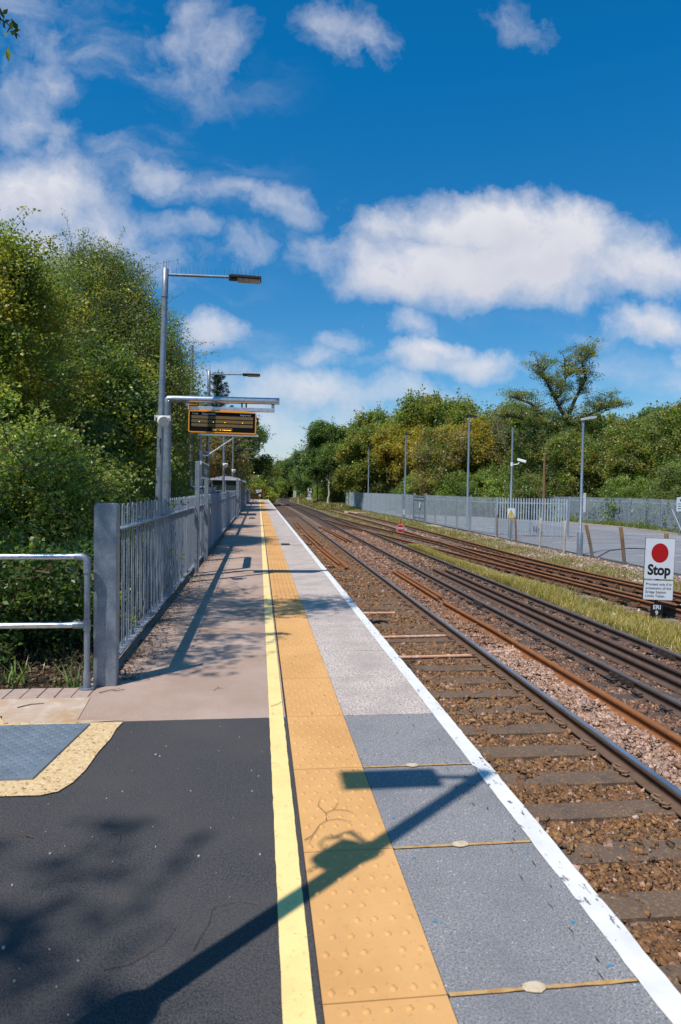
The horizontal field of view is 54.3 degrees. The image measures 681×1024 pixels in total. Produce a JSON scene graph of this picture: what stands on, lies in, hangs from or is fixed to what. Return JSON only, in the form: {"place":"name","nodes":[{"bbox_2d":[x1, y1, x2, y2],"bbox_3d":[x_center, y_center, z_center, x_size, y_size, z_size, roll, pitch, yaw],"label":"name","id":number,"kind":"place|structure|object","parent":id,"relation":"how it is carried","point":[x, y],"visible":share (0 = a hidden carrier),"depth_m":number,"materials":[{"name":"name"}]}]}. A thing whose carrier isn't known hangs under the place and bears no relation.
{"place":"outdoors","nodes":[
{"label":"outdoors","id":0,"kind":"place"},
{"bbox_2d":[0,548,180,718],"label":"bank","id":1,"kind":"structure","parent":0,"point":[36,664],"depth_m":6.12,"materials":[{"name":"green plant"}]},
{"bbox_2d":[0,8,19,60],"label":"hornbeam tree","id":2,"kind":"object","parent":1,"relation":"on","point":[13,24],"visible":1,"depth_m":4.64,"materials":[{"name":"green plant"}]},
{"bbox_2d":[0,374,34,486],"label":"bramble shrub","id":3,"kind":"object","parent":1,"relation":"on","point":[5,388],"visible":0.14,"depth_m":9.86,"materials":[{"name":"green plant"}]},
{"bbox_2d":[0,660,37,688],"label":"weed tuft","id":4,"kind":"object","parent":1,"relation":"on","point":[13,677],"visible":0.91,"depth_m":5.39,"materials":[{"name":"green plant"}]},
{"bbox_2d":[0,688,92,698],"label":"brick kerb","id":5,"kind":"structure","parent":1,"relation":"on","point":[39,693],"depth_m":4.86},
{"bbox_2d":[0,553,94,690],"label":"handrail","id":6,"kind":"object","parent":5,"relation":"on","point":[85,624],"visible":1,"depth_m":4.92,"materials":[{"name":"metal"}]},
{"bbox_2d":[38,661,82,687],"bbox_3d":[-2.127,1.302,5.121,0.405,0.245,0.321,0,2,-29],"label":"weed tuft","id":7,"kind":"object","parent":1,"relation":"on","point":[71,679],"visible":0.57,"depth_m":5.14,"materials":[{"name":"green plant"}]},
{"bbox_2d":[0,206,124,467],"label":"oak tree","id":8,"kind":"object","parent":1,"relation":"on","point":[21,359],"visible":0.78,"depth_m":11.31,"materials":[{"name":"green plant"}]},
{"bbox_2d":[0,531,140,663],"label":"bramble shrub","id":9,"kind":"object","parent":1,"relation":"on","point":[45,586],"visible":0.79,"depth_m":6.31,"materials":[{"name":"green plant"}]},
{"bbox_2d":[0,602,142,676],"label":"undergrowth","id":10,"kind":"object","parent":1,"relation":"on","point":[39,649],"visible":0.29,"depth_m":6.12,"materials":[{"name":"green plant"}]},
{"bbox_2d":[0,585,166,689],"bbox_3d":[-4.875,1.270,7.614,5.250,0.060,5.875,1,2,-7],"label":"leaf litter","id":11,"kind":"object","parent":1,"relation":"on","point":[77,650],"visible":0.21,"depth_m":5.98,"materials":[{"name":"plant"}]},
{"bbox_2d":[0,392,183,612],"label":"bramble shrub","id":12,"kind":"object","parent":1,"relation":"on","point":[67,438],"visible":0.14,"depth_m":9.12,"materials":[{"name":"green plant"}]},
{"bbox_2d":[0,400,192,638],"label":"bramble shrub","id":13,"kind":"object","parent":1,"relation":"on","point":[10,494],"visible":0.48,"depth_m":8.36,"materials":[{"name":"green plant"}]},
{"bbox_2d":[2,318,200,556],"bbox_3d":[-5.664,-1.225,14.281,5.138,5.662,4.364,1,2,-7],"label":"hazel tree","id":14,"kind":"object","parent":1,"relation":"on","point":[139,442],"visible":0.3,"depth_m":13.93,"materials":[{"name":"green plant"}]},
{"bbox_2d":[83,440,154,564],"bbox_3d":[-4.727,0.087,13.168,2.342,3.324,4.762,1,2,-7],"label":"bramble shrub","id":15,"kind":"object","parent":1,"relation":"on","point":[138,491],"visible":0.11,"depth_m":12.75,"materials":[{"name":"green plant"}]},
{"bbox_2d":[15,208,227,546],"bbox_3d":[-7.360,-2.951,17.203,8.948,8.663,6.469,1,2,-7],"label":"willow tree","id":16,"kind":"object","parent":1,"relation":"on","point":[133,322],"visible":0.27,"depth_m":16.19,"materials":[{"name":"green plant"}]},
{"bbox_2d":[103,350,212,488],"bbox_3d":[-7.007,-2.365,23.899,4.667,7.647,5.183,1,2,-7],"label":"thorn tree","id":17,"kind":"object","parent":1,"relation":"on","point":[188,410],"visible":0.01,"depth_m":24.27,"materials":[{"name":"green plant"}]},
{"bbox_2d":[152,260,260,592],"bbox_3d":[-2.062,-1.162,10.241,1.498,5.260,0.220,2,2,-7],"label":"lamp post","id":18,"kind":"object","parent":1,"relation":"on","point":[239,278],"visible":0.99,"depth_m":10.11,"materials":[{"name":"metal"}]},
{"bbox_2d":[152,415,170,453],"bbox_3d":[-2.693,-1.162,9.941,0.275,0.585,0.223,1,2,-7],"label":"loudspeaker","id":19,"kind":"object","parent":18,"relation":"attached to","point":[162,420],"visible":1,"depth_m":9.87,"materials":[{"name":"white plastic"}]},
{"bbox_2d":[162,395,278,583],"bbox_3d":[-2.003,-0.246,11.064,1.921,3.341,0.202,1,2,-8],"label":"gantry post","id":20,"kind":"object","parent":1,"relation":"on","point":[166,476],"visible":0.62,"depth_m":10.89,"materials":[{"name":"metal"}]},
{"bbox_2d":[188,404,256,435],"bbox_3d":[-1.948,-1.522,10.998,1.103,0.453,0.260,1,2,-6],"label":"departure display","id":21,"kind":"object","parent":20,"relation":"hanging from","point":[222,422],"visible":1,"depth_m":10.89,"materials":[{"name":"black"}]},
{"bbox_2d":[197,369,253,477],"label":"fir tree","id":22,"kind":"object","parent":1,"relation":"on","point":[216,382],"visible":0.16,"depth_m":44.42,"materials":[{"name":"green plant"}]},
{"bbox_2d":[210,476,241,513],"bbox_3d":[-6.473,-0.878,37.786,1.640,2.260,3.240,1,2,-7],"label":"waiting shelter","id":23,"kind":"object","parent":1,"relation":"on","point":[217,483],"visible":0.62,"depth_m":36.26,"materials":[{"name":"grey"}]},
{"bbox_2d":[194,404,259,504],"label":"thorn tree","id":24,"kind":"object","parent":1,"relation":"on","point":[240,460],"visible":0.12,"depth_m":43.15,"materials":[{"name":"green plant"}]},
{"bbox_2d":[197,434,258,495],"bbox_3d":[-2.824,-0.365,16.678,1.531,3.175,0.152,1,2,-7],"label":"bracket post","id":25,"kind":"object","parent":1,"relation":"on","point":[200,454],"visible":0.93,"depth_m":16.56,"materials":[{"name":"metal"}]},
{"bbox_2d":[206,367,259,493],"bbox_3d":[-3.102,-1.490,19.074,1.498,5.260,0.220,1,2,-7],"label":"lamp post","id":26,"kind":"object","parent":1,"relation":"on","point":[209,374],"visible":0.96,"depth_m":18.93,"materials":[{"name":"metal"}]},
{"bbox_2d":[0,717,323,1023],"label":"asphalt","id":27,"kind":"structure","parent":0,"point":[87,903],"depth_m":2.54,"materials":[{"name":"asphalt"}]},
{"bbox_2d":[0,723,89,780],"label":"access plate","id":28,"kind":"object","parent":27,"relation":"on","point":[29,752],"visible":1,"depth_m":3.85,"materials":[{"name":"grey metal"}]},
{"bbox_2d":[0,717,121,795],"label":"aggregate surround","id":29,"kind":"object","parent":27,"relation":"on","point":[69,764],"visible":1,"depth_m":3.63,"materials":[{"name":"concrete"}]},
{"bbox_2d":[56,499,284,722],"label":"platform","id":30,"kind":"structure","parent":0,"point":[228,613],"depth_m":6.19,"materials":[{"name":"concrete"}]},
{"bbox_2d":[0,697,114,722],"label":"concrete apron","id":31,"kind":"object","parent":30,"relation":"on","point":[52,710],"visible":1,"depth_m":4.50,"materials":[{"name":"concrete"}]},
{"bbox_2d":[93,489,248,686],"bbox_3d":[-7.019,-0.739,47.639,0.190,1.700,85.873,1,2,-7],"label":"bow top fence","id":32,"kind":"object","parent":30,"relation":"on","point":[109,647],"visible":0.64,"depth_m":6.68,"materials":[{"name":"metal"}]},
{"bbox_2d":[119,511,241,679],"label":"leaf litter","id":33,"kind":"object","parent":30,"relation":"on","point":[126,661],"visible":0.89,"depth_m":6.95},
{"bbox_2d":[192,461,208,573],"bbox_3d":[-2.673,0.065,12.810,0.136,2.020,2.140,1,2,-7],"label":"station sign","id":34,"kind":"object","parent":30,"relation":"on","point":[201,469],"visible":0.95,"depth_m":11.78,"materials":[{"name":"metal"}]},
{"bbox_2d":[260,500,286,716],"bbox_3d":[-5.691,-0.177,47.894,0.010,0.002,87.586,1,2,-7],"label":"surface edge gap","id":35,"kind":"object","parent":30,"relation":"on","point":[277,640],"visible":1,"depth_m":6.29,"materials":[{"name":"black"}]},
{"bbox_2d":[260,502,316,1023],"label":"yellow line","id":36,"kind":"object","parent":30,"relation":"on","point":[298,1007],"visible":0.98,"depth_m":2.68,"materials":[{"name":"paint"}]},
{"bbox_2d":[260,499,457,1023],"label":"tactile paving","id":37,"kind":"structure","parent":30,"relation":"on","point":[375,961],"depth_m":2.68,"materials":[{"name":"concrete"}]},
{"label":"platform wall","id":38,"kind":"structure","parent":30,"relation":"attached to","visible":0},
{"bbox_2d":[264,500,432,715],"bbox_3d":[-4.934,-0.125,47.846,0.711,0.077,87.294,1,2,-7],"label":"pebbled coping","id":39,"kind":"object","parent":38,"relation":"on","point":[360,664],"visible":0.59,"depth_m":6.39,"materials":[{"name":"concrete"}]},
{"bbox_2d":[268,500,680,1023],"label":"white line","id":40,"kind":"object","parent":39,"relation":"on","point":[658,986],"visible":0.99,"depth_m":2.78,"materials":[{"name":"paint"}]},
{"bbox_2d":[344,714,672,1023],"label":"paving slabs","id":41,"kind":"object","parent":38,"relation":"on","point":[500,923],"visible":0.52,"depth_m":2.50,"materials":[{"name":"concrete"}]},
{"bbox_2d":[363,763,639,997],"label":"coping joints","id":42,"kind":"object","parent":41,"relation":"on","point":[534,986],"visible":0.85,"depth_m":2.08,"materials":[{"name":"brown"}]},
{"bbox_2d":[291,495,361,510],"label":"grass","id":43,"kind":"structure","parent":0,"point":[303,500],"depth_m":96.74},
{"bbox_2d":[0,0,680,462],"label":"sky","id":44,"kind":"structure","parent":0,"point":[441,194],"materials":[{"name":"blue"}]},
{"bbox_2d":[286,497,680,632],"bbox_3d":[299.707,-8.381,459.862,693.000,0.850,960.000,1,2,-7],"label":"ground","id":45,"kind":"structure","parent":0,"point":[395,526],"depth_m":46.02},
{"bbox_2d":[275,457,295,496],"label":"broadleaf tree","id":46,"kind":"object","parent":45,"relation":"on","point":[287,466],"visible":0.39,"depth_m":201.09,"materials":[{"name":"green plant"}]},
{"bbox_2d":[287,446,314,498],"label":"broadleaf tree","id":47,"kind":"object","parent":45,"relation":"on","point":[300,485],"visible":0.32,"depth_m":128.24,"materials":[{"name":"green plant"}]},
{"bbox_2d":[294,416,350,501],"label":"broadleaf tree","id":48,"kind":"object","parent":45,"relation":"on","point":[318,433],"visible":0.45,"depth_m":98.90,"materials":[{"name":"green plant"}]},
{"bbox_2d":[314,443,340,502],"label":"birch tree","id":49,"kind":"object","parent":45,"relation":"on","point":[325,465],"visible":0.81,"depth_m":96.33,"materials":[{"name":"green plant"}]},
{"bbox_2d":[324,484,345,501],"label":"broadleaf shrub","id":50,"kind":"object","parent":45,"relation":"on","point":[341,495],"visible":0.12,"depth_m":99.42,"materials":[{"name":"green plant"}]},
{"bbox_2d":[324,415,397,509],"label":"oak tree","id":51,"kind":"object","parent":45,"relation":"on","point":[353,472],"visible":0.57,"depth_m":85.25,"materials":[{"name":"green plant"}]},
{"bbox_2d":[345,401,398,490],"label":"oak tree","id":52,"kind":"object","parent":45,"relation":"on","point":[377,413],"visible":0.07,"depth_m":93.22,"materials":[{"name":"green plant"}]},
{"bbox_2d":[345,492,401,516],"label":"palisade fence","id":53,"kind":"object","parent":45,"relation":"on","point":[377,505],"visible":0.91,"depth_m":76.02,"materials":[{"name":"metal"}]},
{"bbox_2d":[362,474,399,509],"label":"broadleaf shrub","id":54,"kind":"object","parent":45,"relation":"on","point":[380,487],"visible":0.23,"depth_m":84.17,"materials":[{"name":"green plant"}]},
{"bbox_2d":[362,419,426,493],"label":"oak tree","id":55,"kind":"object","parent":45,"relation":"on","point":[389,445],"visible":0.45,"depth_m":80.08,"materials":[{"name":"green plant"}]},
{"bbox_2d":[388,472,433,513],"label":"broadleaf shrub","id":56,"kind":"object","parent":45,"relation":"on","point":[399,489],"visible":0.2,"depth_m":73.69,"materials":[{"name":"green plant"}]},
{"bbox_2d":[367,383,462,483],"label":"oak tree","id":57,"kind":"object","parent":45,"relation":"on","point":[424,409],"visible":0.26,"depth_m":81.86,"materials":[{"name":"green plant"}]},
{"bbox_2d":[413,493,426,522],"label":"palisade gate","id":58,"kind":"structure","parent":45,"relation":"on","point":[415,509],"depth_m":56.52,"materials":[{"name":"metal"}]},
{"bbox_2d":[345,506,505,541],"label":"grass","id":59,"kind":"structure","parent":45,"relation":"on","point":[390,516],"depth_m":49.43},
{"bbox_2d":[397,423,475,482],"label":"oak tree","id":60,"kind":"object","parent":45,"relation":"on","point":[411,462],"visible":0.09,"depth_m":75.91,"materials":[{"name":"green plant"}]},
{"bbox_2d":[403,425,476,507],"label":"thorn tree","id":61,"kind":"object","parent":45,"relation":"on","point":[431,452],"visible":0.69,"depth_m":72.16,"materials":[{"name":"green plant"}]},
{"bbox_2d":[420,469,484,515],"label":"broadleaf shrub","id":62,"kind":"object","parent":45,"relation":"on","point":[456,487],"visible":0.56,"depth_m":70.30,"materials":[{"name":"green plant"}]},
{"bbox_2d":[425,387,486,430],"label":"oak tree","id":63,"kind":"object","parent":45,"relation":"on","point":[460,410],"visible":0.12,"depth_m":84.03,"materials":[{"name":"green plant"}]},
{"bbox_2d":[423,414,509,482],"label":"oak tree","id":64,"kind":"object","parent":45,"relation":"on","point":[478,428],"visible":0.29,"depth_m":73.50,"materials":[{"name":"green plant"}]},
{"bbox_2d":[276,498,680,965],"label":"ballast","id":65,"kind":"structure","parent":45,"relation":"on","point":[646,792],"depth_m":7.04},
{"bbox_2d":[294,529,448,566],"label":"ballast stones","id":66,"kind":"object","parent":65,"relation":"on","point":[367,556],"visible":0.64,"depth_m":27.96,"materials":[{"name":"gravel"}]},
{"bbox_2d":[324,565,590,621],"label":"ballast stones","id":67,"kind":"object","parent":65,"relation":"on","point":[433,606],"visible":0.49,"depth_m":16.50,"materials":[{"name":"gravel"}]},
{"bbox_2d":[396,570,443,600],"bbox_3d":[2.057,1.946,17.913,0.143,0.150,5.000,1,2,-7],"label":"spare rail","id":68,"kind":"object","parent":67,"relation":"on","point":[441,597],"visible":0.5,"depth_m":17.16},
{"bbox_2d":[272,497,680,991],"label":"railway track","id":69,"kind":"structure","parent":65,"relation":"on","point":[630,769],"depth_m":6.61,"materials":[{"name":"wood"}]},
{"bbox_2d":[383,634,450,638],"bbox_3d":[1.207,2.190,11.678,1.501,0.057,0.052,1,2,-9],"label":"conduit pipe","id":70,"kind":"object","parent":69,"relation":"on","point":[414,636],"visible":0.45,"depth_m":11.68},
{"bbox_2d":[399,654,473,658],"bbox_3d":[1.358,2.240,10.282,1.461,0.057,0.052,1,2,-9],"label":"conduit pipe","id":71,"kind":"object","parent":69,"relation":"on","point":[435,656],"visible":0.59,"depth_m":10.28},
{"bbox_2d":[442,601,680,752],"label":"spare rail","id":72,"kind":"object","parent":69,"relation":"on","point":[632,716],"visible":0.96,"depth_m":8.49,"materials":[{"name":"metal"}]},
{"bbox_2d":[278,497,680,735],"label":"railway track","id":73,"kind":"structure","parent":65,"relation":"on","point":[665,702],"depth_m":12.71,"materials":[{"name":"brown metal"}]},
{"bbox_2d":[432,568,680,694],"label":"spare rail","id":74,"kind":"object","parent":73,"relation":"on","point":[665,680],"visible":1,"depth_m":11.35,"materials":[{"name":"metal"}]},
{"bbox_2d":[444,569,680,679],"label":"spare rail","id":75,"kind":"object","parent":73,"relation":"on","point":[653,663],"visible":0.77,"depth_m":11.94,"materials":[{"name":"metal"}]},
{"bbox_2d":[309,505,680,623],"bbox_3d":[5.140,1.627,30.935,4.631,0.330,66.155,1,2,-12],"label":"railway track","id":76,"kind":"structure","parent":65,"relation":"on","point":[636,604],"depth_m":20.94,"materials":[{"name":"metal"}]},
{"bbox_2d":[371,617,680,767],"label":"ballast stones","id":77,"kind":"object","parent":65,"relation":"on","point":[615,728],"visible":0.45,"depth_m":8.46,"materials":[{"name":"gravel"}]},
{"bbox_2d":[383,527,680,652],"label":"ballast stones","id":78,"kind":"object","parent":65,"relation":"on","point":[586,559],"visible":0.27,"depth_m":26.04,"materials":[{"name":"gravel"}]},
{"bbox_2d":[490,752,680,993],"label":"ballast stones","id":79,"kind":"object","parent":65,"relation":"on","point":[664,874],"visible":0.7,"depth_m":5.07,"materials":[{"name":"gravel"}]},
{"bbox_2d":[452,433,505,487],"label":"thorn tree","id":80,"kind":"object","parent":45,"relation":"on","point":[491,459],"visible":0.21,"depth_m":73.11,"materials":[{"name":"green plant"}]},
{"bbox_2d":[472,460,519,517],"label":"broadleaf shrub","id":81,"kind":"object","parent":45,"relation":"on","point":[486,478],"visible":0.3,"depth_m":68.55,"materials":[{"name":"green plant"}]},
{"bbox_2d":[425,495,569,537],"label":"palisade fence","id":82,"kind":"object","parent":45,"relation":"on","point":[431,518],"visible":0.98,"depth_m":40.91,"materials":[{"name":"metal"}]},
{"bbox_2d":[480,405,515,471],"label":"birch tree","id":83,"kind":"object","parent":45,"relation":"on","point":[497,423],"visible":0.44,"depth_m":74.14,"materials":[{"name":"green plant"}]},
{"bbox_2d":[463,398,545,475],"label":"oak tree","id":84,"kind":"object","parent":45,"relation":"on","point":[518,423],"visible":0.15,"depth_m":75.06,"materials":[{"name":"green plant"}]},
{"bbox_2d":[498,468,547,519],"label":"broadleaf shrub","id":85,"kind":"object","parent":45,"relation":"on","point":[519,491],"visible":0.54,"depth_m":64.24,"materials":[{"name":"green plant"}]},
{"bbox_2d":[521,459,562,519],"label":"broadleaf shrub","id":86,"kind":"object","parent":45,"relation":"on","point":[541,465],"visible":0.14,"depth_m":65.35,"materials":[{"name":"green plant"}]},
{"bbox_2d":[484,336,633,489],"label":"alder tree","id":87,"kind":"object","parent":45,"relation":"on","point":[548,422],"visible":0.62,"depth_m":66.34,"materials":[{"name":"green plant"}]},
{"bbox_2d":[536,472,602,520],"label":"broadleaf shrub","id":88,"kind":"object","parent":45,"relation":"on","point":[552,491],"visible":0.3,"depth_m":60.25,"materials":[{"name":"green plant"}]},
{"bbox_2d":[539,427,609,515],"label":"broadleaf tree","id":89,"kind":"object","parent":45,"relation":"on","point":[564,449],"visible":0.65,"depth_m":60.51,"materials":[{"name":"green plant"}]},
{"bbox_2d":[577,416,596,555],"bbox_3d":[10.383,-0.948,28.055,0.681,6.200,0.360,1,2,-7],"label":"car park lamp","id":90,"kind":"object","parent":45,"relation":"on","point":[582,502],"visible":0.84,"depth_m":27.98,"materials":[{"name":"metal"}]},
{"bbox_2d":[495,515,680,574],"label":"chain link fence","id":91,"kind":"object","parent":45,"relation":"on","point":[590,542],"visible":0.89,"depth_m":28.12,"materials":[{"name":"metal"}]},
{"bbox_2d":[575,409,624,486],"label":"oak tree","id":92,"kind":"object","parent":45,"relation":"on","point":[612,416],"visible":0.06,"depth_m":70.55,"materials":[{"name":"green plant"}]},
{"bbox_2d":[532,496,680,529],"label":"palisade fence","id":93,"kind":"object","parent":45,"relation":"on","point":[654,503],"visible":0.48,"depth_m":51.71,"materials":[{"name":"metal"}]},
{"bbox_2d":[596,469,657,522],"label":"broadleaf shrub","id":94,"kind":"object","parent":45,"relation":"on","point":[619,490],"visible":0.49,"depth_m":53.55,"materials":[{"name":"green plant"}]},
{"bbox_2d":[590,413,680,492],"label":"broadleaf tree","id":95,"kind":"object","parent":45,"relation":"on","point":[633,439],"visible":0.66,"depth_m":55.71,"materials":[{"name":"green plant"}]},
{"bbox_2d":[603,397,680,476],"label":"broadleaf tree","id":96,"kind":"object","parent":45,"relation":"on","point":[669,423],"visible":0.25,"depth_m":57.74,"materials":[{"name":"green plant"}]},
{"bbox_2d":[636,458,680,529],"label":"broadleaf shrub","id":97,"kind":"object","parent":45,"relation":"on","point":[669,478],"visible":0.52,"depth_m":48.95,"materials":[{"name":"green plant"}]},
{"bbox_2d":[642,538,675,616],"bbox_3d":[6.667,1.557,13.983,0.633,2.022,0.097,2,2,1],"label":"stop board","id":98,"kind":"object","parent":45,"relation":"on","point":[659,558],"visible":1,"depth_m":13.93,"materials":[{"name":"white metal"}]},
{"bbox_2d":[372,510,680,573],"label":"car park","id":99,"kind":"structure","parent":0,"point":[630,532],"depth_m":39.06,"materials":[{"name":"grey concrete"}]},
{"bbox_2d":[464,414,476,527],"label":"car park lamp","id":100,"kind":"object","parent":99,"relation":"on","point":[468,454],"visible":0.82,"depth_m":47.82,"materials":[{"name":"metal"}]},
{"bbox_2d":[508,427,525,537],"bbox_3d":[9.966,-1.457,37.443,0.938,6.570,0.311,1,2,1],"label":"camera pole","id":101,"kind":"object","parent":99,"relation":"on","point":[519,460],"visible":0.83,"depth_m":37.36,"materials":[{"name":"metal"}]},
{"bbox_2d":[546,514,680,534],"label":"grass","id":102,"kind":"structure","parent":99,"relation":"on","point":[626,524],"depth_m":50.94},
{"bbox_2d":[562,521,680,535],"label":"kerb","id":103,"kind":"structure","parent":99,"relation":"on","point":[656,531],"depth_m":49.29,"materials":[{"name":"concrete"}]},
{"bbox_2d":[375,516,680,591],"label":"grass","id":104,"kind":"structure","parent":0,"point":[521,549],"depth_m":27.48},
{"bbox_2d":[404,543,680,653],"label":"grass","id":105,"kind":"structure","parent":0,"point":[634,622],"depth_m":15.00,"materials":[{"name":"plant"}]},
{"label":"terrain","id":106,"kind":"structure","parent":0,"visible":0},
{"bbox_2d":[235,415,284,483],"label":"broadleaf tree","id":107,"kind":"object","parent":106,"relation":"on","point":[265,465],"visible":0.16,"depth_m":99.26,"materials":[{"name":"green plant"}]},
{"bbox_2d":[247,474,279,503],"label":"broadleaf shrub","id":108,"kind":"object","parent":106,"relation":"on","point":[259,484],"visible":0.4,"depth_m":96.26,"materials":[{"name":"green plant"}]},
{"bbox_2d":[272,476,289,497],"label":"broadleaf shrub","id":109,"kind":"object","parent":106,"relation":"on","point":[283,488],"visible":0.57,"depth_m":186.86,"materials":[{"name":"green plant"}]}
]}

